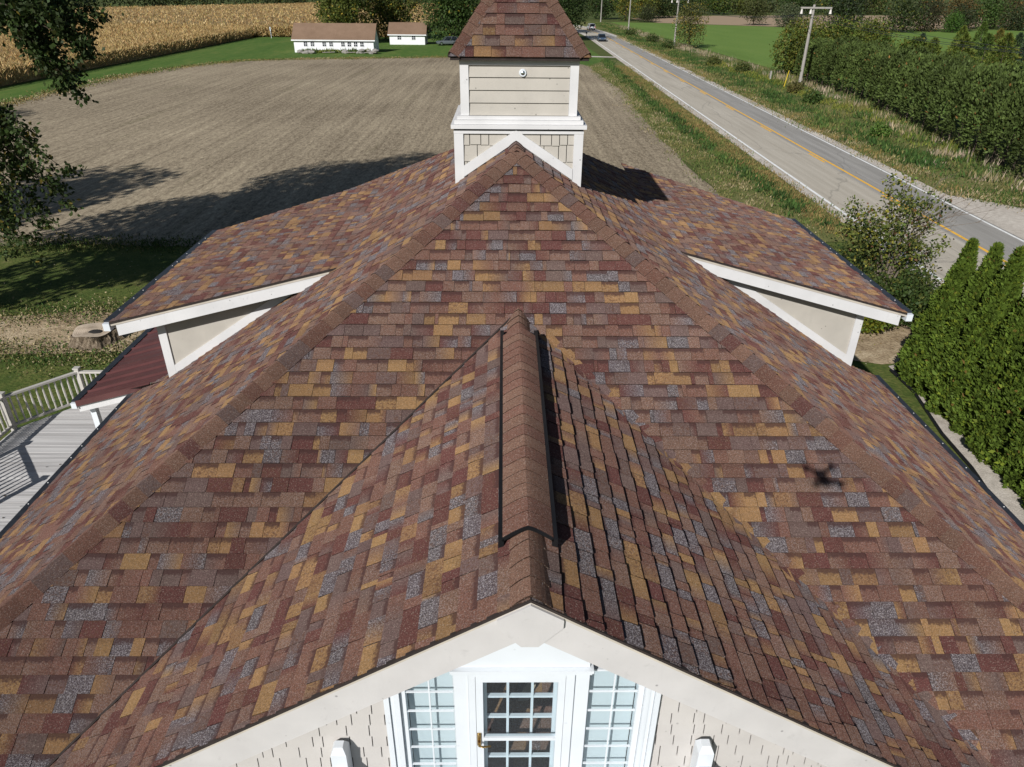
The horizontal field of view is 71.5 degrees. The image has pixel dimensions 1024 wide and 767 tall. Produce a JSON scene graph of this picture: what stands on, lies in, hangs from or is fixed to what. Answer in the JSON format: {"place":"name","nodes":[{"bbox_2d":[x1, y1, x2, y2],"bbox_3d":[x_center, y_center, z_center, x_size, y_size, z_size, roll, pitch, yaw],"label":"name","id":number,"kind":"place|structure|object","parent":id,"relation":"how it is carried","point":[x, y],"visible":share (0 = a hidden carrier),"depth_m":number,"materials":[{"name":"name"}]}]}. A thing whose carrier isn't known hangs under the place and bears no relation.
{"place":"outdoors","nodes":[
{"label":"outdoors","id":0,"kind":"place"},
{"bbox_2d":[0,232,205,258],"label":"lawn edge grass","id":1,"kind":"structure","parent":0,"point":[89,244],"depth_m":32.95,"materials":[{"name":"green plant"}]},
{"bbox_2d":[0,57,719,245],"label":"stubble field","id":2,"kind":"structure","parent":0,"point":[201,150],"depth_m":56.64,"materials":[{"name":"beige soil"}]},
{"bbox_2d":[0,243,970,469],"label":"lawn","id":3,"kind":"structure","parent":0,"point":[27,278],"depth_m":28.13,"materials":[{"name":"green plant"}]},
{"bbox_2d":[0,0,123,267],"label":"maple tree","id":4,"kind":"object","parent":3,"relation":"on","point":[26,24],"visible":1,"depth_m":19.95,"materials":[{"name":"green plant"}]},
{"bbox_2d":[0,289,142,333],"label":"clump grass","id":5,"kind":"structure","parent":3,"relation":"on","point":[54,313],"depth_m":26.14,"materials":[{"name":"green plant"}]},
{"bbox_2d":[0,311,145,353],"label":"dirt patch","id":6,"kind":"object","parent":3,"relation":"on","point":[32,330],"visible":0.42,"depth_m":24.68,"materials":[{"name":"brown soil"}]},
{"bbox_2d":[0,327,139,379],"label":"clump grass","id":7,"kind":"structure","parent":6,"relation":"on","point":[52,354],"depth_m":23.18,"materials":[{"name":"green plant"}]},
{"bbox_2d":[67,322,125,350],"bbox_3d":[-14.105,-1.630,24.112,1.944,0.485,1.895,0,29,-1],"label":"tree stump","id":8,"kind":"object","parent":6,"relation":"on","point":[80,336],"visible":0.77,"depth_m":23.75,"materials":[{"name":"beige wood"}]},
{"bbox_2d":[0,246,910,401],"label":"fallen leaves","id":9,"kind":"object","parent":3,"relation":"on","point":[155,255],"visible":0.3,"depth_m":25.29,"materials":[{"name":"brown plant"}]},
{"bbox_2d":[853,320,912,363],"bbox_3d":[12.565,-1.902,25.369,4.678,0.001,5.255,0,29,-1],"label":"dirt patch","id":10,"kind":"object","parent":3,"relation":"on","point":[884,351],"visible":0.25,"depth_m":24.29,"materials":[{"name":"beige soil"}]},
{"bbox_2d":[860,316,900,335],"bbox_3d":[12.658,-2.224,24.902,1.478,1.276,1.318,0,29,-1],"label":"bush","id":11,"kind":"object","parent":10,"relation":"on","point":[874,325],"visible":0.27,"depth_m":24.71,"materials":[{"name":"green plant"}]},
{"bbox_2d":[863,265,941,331],"bbox_3d":[14.583,-2.971,25.615,3.500,2.057,4.645,-16,33,-27],"label":"bush","id":12,"kind":"object","parent":3,"relation":"on","point":[916,296],"visible":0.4,"depth_m":25.62,"materials":[{"name":"green plant"}]},
{"bbox_2d":[829,172,1006,287],"bbox_3d":[15.012,-5.676,27.533,5.964,4.678,3.470,0,29,-1],"label":"shrub","id":13,"kind":"object","parent":3,"relation":"on","point":[874,248],"visible":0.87,"depth_m":27.31,"materials":[{"name":"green plant"}]},
{"bbox_2d":[889,369,985,484],"bbox_3d":[11.620,2.218,17.899,0.282,0.087,10.968,3,29,5],"label":"garden edging","id":14,"kind":"object","parent":3,"relation":"on","point":[950,443],"visible":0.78,"depth_m":19.56,"materials":[{"name":"black plastic"}]},
{"bbox_2d":[889,365,1023,523],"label":"gravel bed","id":15,"kind":"object","parent":3,"relation":"on","point":[1010,500],"visible":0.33,"depth_m":17.86,"materials":[{"name":"beige gravel"}]},
{"bbox_2d":[893,237,979,387],"bbox_3d":[12.864,-2.037,20.995,2.244,4.725,2.141,0,29,-1],"label":"arborvitae","id":16,"kind":"object","parent":15,"relation":"on","point":[943,298],"visible":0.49,"depth_m":20.77,"materials":[{"name":"green plant"}]},
{"bbox_2d":[911,241,1004,400],"bbox_3d":[12.987,-1.692,20.163,2.228,4.852,2.238,0,29,-1],"label":"arborvitae","id":17,"kind":"object","parent":15,"relation":"on","point":[981,279],"visible":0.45,"depth_m":19.89,"materials":[{"name":"green plant"}]},
{"bbox_2d":[924,245,1023,422],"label":"arborvitae","id":18,"kind":"object","parent":15,"relation":"on","point":[1003,294],"visible":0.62,"depth_m":19.00,"materials":[{"name":"green plant"}]},
{"bbox_2d":[942,294,1023,448],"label":"arborvitae","id":19,"kind":"object","parent":15,"relation":"on","point":[1009,341],"visible":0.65,"depth_m":18.46,"materials":[{"name":"green plant"}]},
{"bbox_2d":[964,347,1023,465],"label":"arborvitae","id":20,"kind":"object","parent":15,"relation":"on","point":[1010,384],"visible":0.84,"depth_m":17.86,"materials":[{"name":"green plant"}]},
{"bbox_2d":[988,411,1023,490],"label":"arborvitae","id":21,"kind":"object","parent":15,"relation":"on","point":[1004,463],"visible":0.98,"depth_m":17.20,"materials":[{"name":"green plant"}]},
{"bbox_2d":[1015,463,1023,507],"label":"arborvitae","id":22,"kind":"object","parent":15,"relation":"on","point":[1019,488],"visible":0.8,"depth_m":16.87,"materials":[{"name":"green plant"}]},
{"bbox_2d":[0,0,1023,766],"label":"house","id":23,"kind":"structure","parent":0,"point":[288,504],"depth_m":8.07,"materials":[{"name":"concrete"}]},
{"bbox_2d":[0,366,150,530],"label":"deck","id":24,"kind":"structure","parent":23,"relation":"attached to","point":[34,455],"depth_m":17.60,"materials":[{"name":"white paint"}]},
{"bbox_2d":[383,671,456,766],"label":"window","id":25,"kind":"structure","parent":23,"relation":"in","point":[431,708],"depth_m":6.28,"materials":[{"name":"white glass"}]},
{"bbox_2d":[475,677,565,766],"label":"door","id":26,"kind":"structure","parent":23,"relation":"in","point":[555,737],"depth_m":6.24,"materials":[{"name":"white plastic"}]},
{"bbox_2d":[330,739,713,766],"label":"balcony","id":27,"kind":"structure","parent":23,"relation":"attached to","point":[702,754],"depth_m":6.25,"materials":[{"name":"white plastic"}]},
{"bbox_2d":[582,665,660,766],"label":"window","id":28,"kind":"structure","parent":23,"relation":"in","point":[610,695],"depth_m":6.27,"materials":[{"name":"white glass"}]},
{"bbox_2d":[0,0,1023,298],"bbox_3d":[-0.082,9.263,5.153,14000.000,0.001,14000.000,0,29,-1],"label":"ground","id":29,"kind":"structure","parent":0,"point":[592,46],"depth_m":259.01,"materials":[{"name":"green plant"}]},
{"bbox_2d":[0,2,467,85],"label":"corn field","id":30,"kind":"structure","parent":29,"relation":"on","point":[135,33],"depth_m":163.38,"materials":[{"name":"yellow plant"}]},
{"bbox_2d":[30,0,479,7],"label":"woods","id":31,"kind":"object","parent":29,"relation":"on","point":[160,3],"visible":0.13,"depth_m":355.24,"materials":[{"name":"green plant"}]},
{"bbox_2d":[0,31,603,104],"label":"grass strip","id":32,"kind":"object","parent":29,"relation":"on","point":[261,48],"depth_m":124.38,"materials":[{"name":"green plant"}]},
{"bbox_2d":[0,55,448,106],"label":"strip edge grass","id":33,"kind":"structure","parent":32,"relation":"on","point":[24,99],"depth_m":96.77,"materials":[{"name":"green plant"}]},
{"bbox_2d":[291,23,379,52],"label":"farm shed","id":34,"kind":"structure","parent":32,"relation":"on","point":[321,36],"depth_m":129.56,"materials":[{"name":"white paint"}]},
{"bbox_2d":[301,47,370,52],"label":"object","id":35,"kind":"object","parent":32,"relation":"on","point":[334,51],"visible":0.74,"depth_m":129.16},
{"bbox_2d":[297,49,378,53],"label":"rubble pile","id":36,"kind":"object","parent":32,"relation":"on","point":[373,51],"visible":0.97,"depth_m":127.89,"materials":[{"name":"stone"}]},
{"bbox_2d":[312,0,374,22],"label":"broad tree","id":37,"kind":"object","parent":32,"relation":"on","point":[338,11],"visible":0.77,"depth_m":146.04,"materials":[{"name":"green plant"}]},
{"bbox_2d":[362,0,422,38],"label":"broad tree","id":38,"kind":"object","parent":32,"relation":"on","point":[395,11],"visible":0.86,"depth_m":158.72,"materials":[{"name":"green plant"}]},
{"bbox_2d":[387,22,427,44],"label":"garage","id":39,"kind":"structure","parent":32,"relation":"on","point":[406,33],"depth_m":149.56,"materials":[{"name":"white paint"}]},
{"bbox_2d":[436,36,456,45],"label":"parked car","id":40,"kind":"object","parent":32,"relation":"on","point":[446,40],"visible":0.68,"depth_m":147.92,"materials":[{"name":"grey paint"}]},
{"bbox_2d":[416,0,480,44],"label":"broad tree","id":41,"kind":"object","parent":32,"relation":"on","point":[450,15],"visible":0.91,"depth_m":147.19,"materials":[{"name":"green plant"}]},
{"bbox_2d":[558,0,597,29],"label":"broad tree","id":42,"kind":"object","parent":32,"relation":"on","point":[569,8],"visible":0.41,"depth_m":160.72,"materials":[{"name":"green plant"}]},
{"bbox_2d":[586,0,619,19],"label":"tree","id":43,"kind":"object","parent":29,"relation":"on","point":[606,8],"visible":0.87,"depth_m":280.29,"materials":[{"name":"green plant"}]},
{"bbox_2d":[611,0,639,20],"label":"tree","id":44,"kind":"object","parent":29,"relation":"on","point":[621,3],"visible":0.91,"depth_m":269.49,"materials":[{"name":"green plant"}]},
{"bbox_2d":[636,4,659,21],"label":"round bush","id":45,"kind":"object","parent":29,"relation":"on","point":[648,13],"visible":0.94,"depth_m":261.22,"materials":[{"name":"green plant"}]},
{"bbox_2d":[670,0,707,14],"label":"tree","id":46,"kind":"object","parent":29,"relation":"on","point":[680,4],"visible":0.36,"depth_m":343.30,"materials":[{"name":"green plant"}]},
{"bbox_2d":[700,0,737,14],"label":"tree","id":47,"kind":"object","parent":29,"relation":"on","point":[713,5],"visible":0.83,"depth_m":348.21,"materials":[{"name":"green plant"}]},
{"bbox_2d":[728,0,766,13],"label":"tree","id":48,"kind":"object","parent":29,"relation":"on","point":[739,4],"visible":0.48,"depth_m":355.40,"materials":[{"name":"green plant"}]},
{"bbox_2d":[777,0,820,14],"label":"tree","id":49,"kind":"object","parent":29,"relation":"on","point":[801,3],"visible":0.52,"depth_m":362.31,"materials":[{"name":"green plant"}]},
{"bbox_2d":[580,0,1021,12],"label":"woods","id":50,"kind":"object","parent":29,"relation":"on","point":[772,4],"visible":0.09,"depth_m":392.09,"materials":[{"name":"green plant"}]},
{"bbox_2d":[857,0,891,14],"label":"tree","id":51,"kind":"object","parent":29,"relation":"on","point":[876,7],"visible":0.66,"depth_m":369.99,"materials":[{"name":"green plant"}]},
{"bbox_2d":[971,0,1014,29],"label":"tree","id":52,"kind":"object","parent":29,"relation":"on","point":[993,12],"visible":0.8,"depth_m":232.17,"materials":[{"name":"green plant"}]},
{"bbox_2d":[986,0,1023,27],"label":"tree","id":53,"kind":"object","parent":29,"relation":"on","point":[1014,3],"visible":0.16,"depth_m":241.06,"materials":[{"name":"green plant"}]},
{"bbox_2d":[600,57,839,229],"bbox_3d":[15.188,-31.532,78.049,4.169,0.628,96.759,1,29,0],"label":"ditch weed","id":54,"kind":"object","parent":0,"point":[675,118],"visible":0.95,"depth_m":50.86,"materials":[{"name":"green plant"}]},
{"bbox_2d":[583,60,875,242],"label":"verge","id":55,"kind":"structure","parent":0,"point":[823,236],"depth_m":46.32,"materials":[{"name":"green plant"}]},
{"bbox_2d":[573,25,1023,296],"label":"road","id":56,"kind":"structure","parent":0,"point":[832,184],"depth_m":50.65,"materials":[{"name":"grey asphalt"}]},
{"bbox_2d":[580,32,943,282],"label":"road marking","id":57,"kind":"object","parent":56,"relation":"on","point":[817,194],"visible":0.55,"depth_m":51.04,"materials":[{"name":"white paint"}]},
{"bbox_2d":[585,29,1006,261],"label":"road marking","id":58,"kind":"object","parent":56,"relation":"on","point":[962,237],"visible":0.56,"depth_m":51.19,"materials":[{"name":"yellow paint"}]},
{"bbox_2d":[586,27,1023,241],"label":"road marking","id":59,"kind":"object","parent":56,"relation":"on","point":[869,163],"visible":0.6,"depth_m":47.91,"materials":[{"name":"white paint"}]},
{"bbox_2d":[575,21,1023,207],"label":"verge","id":60,"kind":"structure","parent":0,"point":[953,178],"depth_m":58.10,"materials":[{"name":"green plant"}]},
{"bbox_2d":[645,32,659,41],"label":"bush","id":61,"kind":"object","parent":60,"relation":"on","point":[650,38],"visible":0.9,"depth_m":160.23,"materials":[{"name":"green plant"}]},
{"bbox_2d":[660,39,675,47],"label":"bush","id":62,"kind":"object","parent":60,"relation":"on","point":[667,45],"visible":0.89,"depth_m":144.46,"materials":[{"name":"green plant"}]},
{"bbox_2d":[672,0,710,46],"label":"birch tree","id":63,"kind":"object","parent":60,"relation":"on","point":[690,13],"visible":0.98,"depth_m":143.58,"materials":[{"name":"green plant"}]},
{"bbox_2d":[705,54,721,64],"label":"bush","id":64,"kind":"object","parent":60,"relation":"on","point":[713,60],"visible":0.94,"depth_m":112.66,"materials":[{"name":"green plant"}]},
{"bbox_2d":[733,60,751,72],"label":"bush","id":65,"kind":"object","parent":60,"relation":"on","point":[742,66],"visible":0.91,"depth_m":102.97,"materials":[{"name":"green plant"}]},
{"bbox_2d":[786,79,804,92],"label":"bush","id":66,"kind":"object","parent":60,"relation":"on","point":[795,86],"visible":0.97,"depth_m":83.86,"materials":[{"name":"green plant"}]},
{"bbox_2d":[586,22,1007,181],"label":"roadside weed","id":67,"kind":"object","parent":60,"relation":"on","point":[912,157],"visible":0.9,"depth_m":66.02,"materials":[{"name":"green plant"}]},
{"bbox_2d":[800,86,825,103],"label":"bush","id":68,"kind":"object","parent":60,"relation":"on","point":[813,96],"visible":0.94,"depth_m":75.47,"materials":[{"name":"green plant"}]},
{"bbox_2d":[798,2,831,81],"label":"utility pole","id":69,"kind":"object","parent":60,"relation":"on","point":[813,8],"visible":0.98,"depth_m":84.20,"materials":[{"name":"grey wood"}]},
{"bbox_2d":[802,14,1023,53],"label":"power line","id":70,"kind":"object","parent":69,"relation":"attached to","point":[921,40],"visible":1,"depth_m":59.71,"materials":[{"name":"black metal"}]},
{"bbox_2d":[811,14,1020,51],"bbox_3d":[36.158,-25.830,53.276,0.034,1.334,69.523,-1,29,-2],"label":"power line","id":71,"kind":"object","parent":69,"relation":"attached to","point":[925,39],"visible":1,"depth_m":60.60,"materials":[{"name":"black metal"}]},
{"bbox_2d":[830,14,1021,48],"bbox_3d":[38.488,-25.825,53.305,0.034,1.334,69.523,-1,29,-2],"label":"power line","id":72,"kind":"object","parent":69,"relation":"attached to","point":[933,36],"visible":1,"depth_m":63.52,"materials":[{"name":"black metal"}]},
{"bbox_2d":[868,122,892,138],"bbox_3d":[30.226,-20.702,58.379,1.744,1.629,2.862,20,35,31],"label":"bush","id":73,"kind":"object","parent":60,"relation":"on","point":[880,129],"visible":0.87,"depth_m":57.94,"materials":[{"name":"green plant"}]},
{"bbox_2d":[794,34,1023,181],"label":"hedge","id":74,"kind":"object","parent":60,"relation":"on","point":[924,75],"visible":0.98,"depth_m":58.94,"materials":[{"name":"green plant"}]},
{"bbox_2d":[928,180,1023,212],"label":"apron grass","id":75,"kind":"structure","parent":60,"relation":"on","point":[993,197],"depth_m":41.88,"materials":[{"name":"plant"}]},
{"bbox_2d":[578,25,1023,289],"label":"shoulder","id":76,"kind":"object","parent":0,"point":[1005,226],"visible":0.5,"depth_m":49.61},
{"bbox_2d":[611,22,1023,136],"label":"hayfield","id":77,"kind":"structure","parent":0,"point":[748,43],"depth_m":178.30,"materials":[{"name":"green plant"}]},
{"bbox_2d":[769,14,841,76],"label":"bushy tree","id":78,"kind":"object","parent":77,"relation":"on","point":[792,44],"visible":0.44,"depth_m":99.67,"materials":[{"name":"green plant"}]},
{"bbox_2d":[819,13,870,74],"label":"bushy tree","id":79,"kind":"object","parent":77,"relation":"on","point":[845,32],"visible":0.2,"depth_m":100.86,"materials":[{"name":"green plant"}]},
{"bbox_2d":[846,16,901,48],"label":"bushy tree","id":80,"kind":"object","parent":77,"relation":"on","point":[877,34],"visible":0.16,"depth_m":105.06,"materials":[{"name":"green plant"}]},
{"bbox_2d":[877,0,931,32],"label":"tree","id":81,"kind":"object","parent":77,"relation":"on","point":[902,19],"visible":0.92,"depth_m":207.60,"materials":[{"name":"green plant"}]},
{"bbox_2d":[899,36,935,53],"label":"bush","id":82,"kind":"object","parent":77,"relation":"on","point":[923,42],"visible":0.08,"depth_m":101.47,"materials":[{"name":"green plant"}]},
{"bbox_2d":[904,0,948,31],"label":"tree","id":83,"kind":"object","parent":77,"relation":"on","point":[930,25],"visible":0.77,"depth_m":214.06,"materials":[{"name":"green plant"}]},
{"bbox_2d":[941,9,968,32],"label":"tree","id":84,"kind":"object","parent":77,"relation":"on","point":[954,20],"visible":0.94,"depth_m":210.07,"materials":[{"name":"green plant"}]},
{"bbox_2d":[944,3,980,30],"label":"tree","id":85,"kind":"object","parent":77,"relation":"on","point":[968,12],"visible":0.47,"depth_m":215.94,"materials":[{"name":"green plant"}]},
{"bbox_2d":[947,33,978,63],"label":"conifer tree","id":86,"kind":"object","parent":77,"relation":"on","point":[965,37],"visible":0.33,"depth_m":81.51,"materials":[{"name":"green plant"}]},
{"bbox_2d":[997,5,1023,30],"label":"tree","id":87,"kind":"object","parent":77,"relation":"on","point":[1015,22],"visible":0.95,"depth_m":224.16,"materials":[{"name":"green plant"}]},
{"bbox_2d":[611,24,1023,196],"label":"tall tan grass","id":88,"kind":"structure","parent":0,"point":[783,76],"depth_m":62.86,"materials":[{"name":"beige plant"}]},
{"bbox_2d":[630,15,1011,29],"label":"harvested field","id":89,"kind":"structure","parent":0,"point":[728,20],"depth_m":281.60,"materials":[{"name":"brown soil"}]},
{"bbox_2d":[628,0,660,18],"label":"tree","id":90,"kind":"object","parent":89,"relation":"on","point":[642,2],"visible":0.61,"depth_m":286.10,"materials":[{"name":"green plant"}]},
{"bbox_2d":[645,0,677,17],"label":"tree","id":91,"kind":"object","parent":89,"relation":"on","point":[662,8],"visible":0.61,"depth_m":299.02,"materials":[{"name":"green plant"}]},
{"bbox_2d":[739,0,771,24],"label":"tree","id":92,"kind":"object","parent":89,"relation":"on","point":[753,12],"visible":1,"depth_m":243.06,"materials":[{"name":"green plant"}]},
{"bbox_2d":[772,2,807,27],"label":"tree","id":93,"kind":"object","parent":89,"relation":"on","point":[791,17],"visible":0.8,"depth_m":231.48,"materials":[{"name":"green plant"}]},
{"bbox_2d":[822,0,872,29],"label":"tree","id":94,"kind":"object","parent":89,"relation":"on","point":[849,6],"visible":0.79,"depth_m":221.19,"materials":[{"name":"green plant"}]},
{"bbox_2d":[941,0,986,28],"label":"tree","id":95,"kind":"object","parent":89,"relation":"on","point":[957,5],"visible":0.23,"depth_m":231.85,"materials":[{"name":"green plant"}]},
{"bbox_2d":[708,61,996,163],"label":"yellow weed","id":96,"kind":"object","parent":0,"point":[753,74],"visible":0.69,"depth_m":69.09,"materials":[{"name":"plant"}]},
{"bbox_2d":[855,33,892,76],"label":"conifer tree","id":97,"kind":"object","parent":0,"point":[886,37],"visible":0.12,"depth_m":96.54,"materials":[{"name":"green plant"}]},
{"bbox_2d":[925,37,943,55],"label":"conifer tree","id":98,"kind":"object","parent":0,"point":[937,48],"visible":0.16,"depth_m":89.70,"materials":[{"name":"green plant"}]},
{"bbox_2d":[944,25,969,63],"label":"conifer tree","id":99,"kind":"object","parent":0,"point":[963,29],"visible":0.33,"depth_m":118.20,"materials":[{"name":"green plant"}]},
{"bbox_2d":[966,21,988,53],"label":"conifer tree","id":100,"kind":"object","parent":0,"point":[983,26],"visible":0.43,"depth_m":118.26,"materials":[{"name":"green plant"}]},
{"bbox_2d":[949,195,1023,231],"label":"gravel apron","id":101,"kind":"object","parent":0,"point":[1011,216],"visible":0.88,"depth_m":39.22,"materials":[{"name":"grey gravel"}]},
{"bbox_2d":[971,33,1001,68],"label":"conifer tree","id":102,"kind":"object","parent":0,"point":[991,38],"visible":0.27,"depth_m":88.00,"materials":[{"name":"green plant"}]},
{"bbox_2d":[966,32,1021,105],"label":"conifer tree","id":103,"kind":"object","parent":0,"point":[1007,37],"visible":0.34,"depth_m":72.73,"materials":[{"name":"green plant"}]},
{"bbox_2d":[987,28,1006,61],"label":"conifer tree","id":104,"kind":"object","parent":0,"point":[1002,30],"visible":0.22,"depth_m":118.53,"materials":[{"name":"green plant"}]},
{"bbox_2d":[1007,43,1023,70],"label":"conifer tree","id":105,"kind":"object","parent":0,"point":[1021,55],"visible":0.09,"depth_m":77.86,"materials":[{"name":"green plant"}]},
{"bbox_2d":[1008,32,1023,62],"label":"conifer tree","id":106,"kind":"object","parent":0,"point":[1020,35],"visible":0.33,"depth_m":119.08,"materials":[{"name":"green plant"}]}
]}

